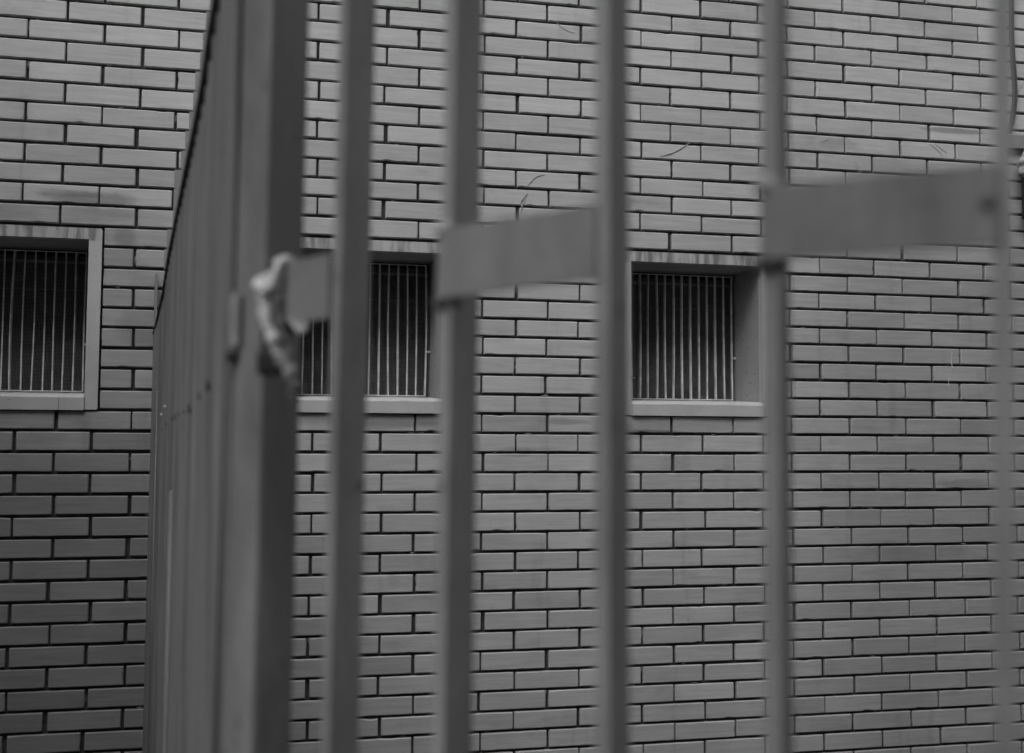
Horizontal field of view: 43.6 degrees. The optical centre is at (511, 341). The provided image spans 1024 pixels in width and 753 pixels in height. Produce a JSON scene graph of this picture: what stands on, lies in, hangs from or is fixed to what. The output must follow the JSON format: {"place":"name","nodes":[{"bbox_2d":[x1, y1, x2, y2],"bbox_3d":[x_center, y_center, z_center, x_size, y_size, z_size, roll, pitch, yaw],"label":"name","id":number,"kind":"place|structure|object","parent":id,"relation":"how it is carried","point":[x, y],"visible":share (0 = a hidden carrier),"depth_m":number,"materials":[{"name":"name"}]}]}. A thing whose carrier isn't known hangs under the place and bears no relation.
{"place":"outdoors","nodes":[
{"label":"outdoors","id":0,"kind":"place"},
{"label":"ground","id":1,"kind":"structure","parent":0,"visible":0},
{"bbox_2d":[142,0,243,752],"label":"sheet metal fence","id":2,"kind":"object","parent":1,"relation":"on","point":[190,441],"visible":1,"depth_m":1.97,"materials":[{"name":"metal"}]},
{"bbox_2d":[0,0,1023,752],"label":"brick building","id":3,"kind":"structure","parent":1,"relation":"on","point":[892,486],"depth_m":4.89,"materials":[{"name":"brick"}]},
{"bbox_2d":[0,224,104,409],"bbox_3d":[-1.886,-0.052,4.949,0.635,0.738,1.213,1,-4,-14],"label":"barred window","id":4,"kind":"structure","parent":3,"relation":"in","point":[51,277],"depth_m":4.67,"materials":[{"name":"paint"}]},
{"bbox_2d":[299,237,439,413],"bbox_3d":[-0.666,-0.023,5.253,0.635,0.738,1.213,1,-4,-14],"label":"barred window","id":5,"kind":"structure","parent":3,"relation":"in","point":[404,331],"depth_m":4.98,"materials":[{"name":"paint"}]},
{"bbox_2d":[629,251,762,416],"bbox_3d":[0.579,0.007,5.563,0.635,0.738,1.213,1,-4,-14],"label":"barred window","id":6,"kind":"structure","parent":3,"relation":"in","point":[695,320],"depth_m":5.25,"materials":[{"name":"paint"}]},
{"bbox_2d":[1012,0,1017,127],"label":"wall cable","id":7,"kind":"object","parent":3,"relation":"attached to","point":[1014,90],"depth_m":5.41,"materials":[{"name":"grey"}]},
{"bbox_2d":[1021,175,1023,219],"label":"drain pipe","id":8,"kind":"object","parent":3,"relation":"attached to","point":[1022,179],"visible":0.52,"depth_m":5.34,"materials":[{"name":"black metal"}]},
{"bbox_2d":[1016,152,1023,176],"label":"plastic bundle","id":9,"kind":"object","parent":8,"relation":"attached to","point":[1020,163],"visible":1,"depth_m":5.33,"materials":[{"name":"white plastic"}]},
{"bbox_2d":[222,0,1014,752],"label":"picket fence","id":10,"kind":"object","parent":1,"relation":"on","point":[968,206],"visible":0.97,"depth_m":1.17,"materials":[{"name":"metal"}]},
{"bbox_2d":[256,314,291,375],"bbox_3d":[-0.253,0.004,1.363,0.037,0.066,0.016,0,-4,0],"label":"padlock","id":11,"kind":"object","parent":10,"relation":"hanging from","point":[266,365],"visible":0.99,"depth_m":1.35,"materials":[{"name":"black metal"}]},
{"bbox_2d":[252,256,305,395],"bbox_3d":[-0.248,-0.017,1.360,0.059,0.150,0.028,1,-4,-14],"label":"cloth strip","id":12,"kind":"object","parent":10,"relation":"attached to","point":[262,286],"visible":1,"depth_m":1.35,"materials":[{"name":"white fabric"}]},
{"bbox_2d":[290,318,310,333],"bbox_3d":[-0.223,-0.017,1.349,0.028,0.019,0.010,-2,-5,30],"label":"cloth knot","id":13,"kind":"object","parent":10,"relation":"attached to","point":[301,327],"visible":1,"depth_m":1.34,"materials":[{"name":"white fabric"}]}
]}

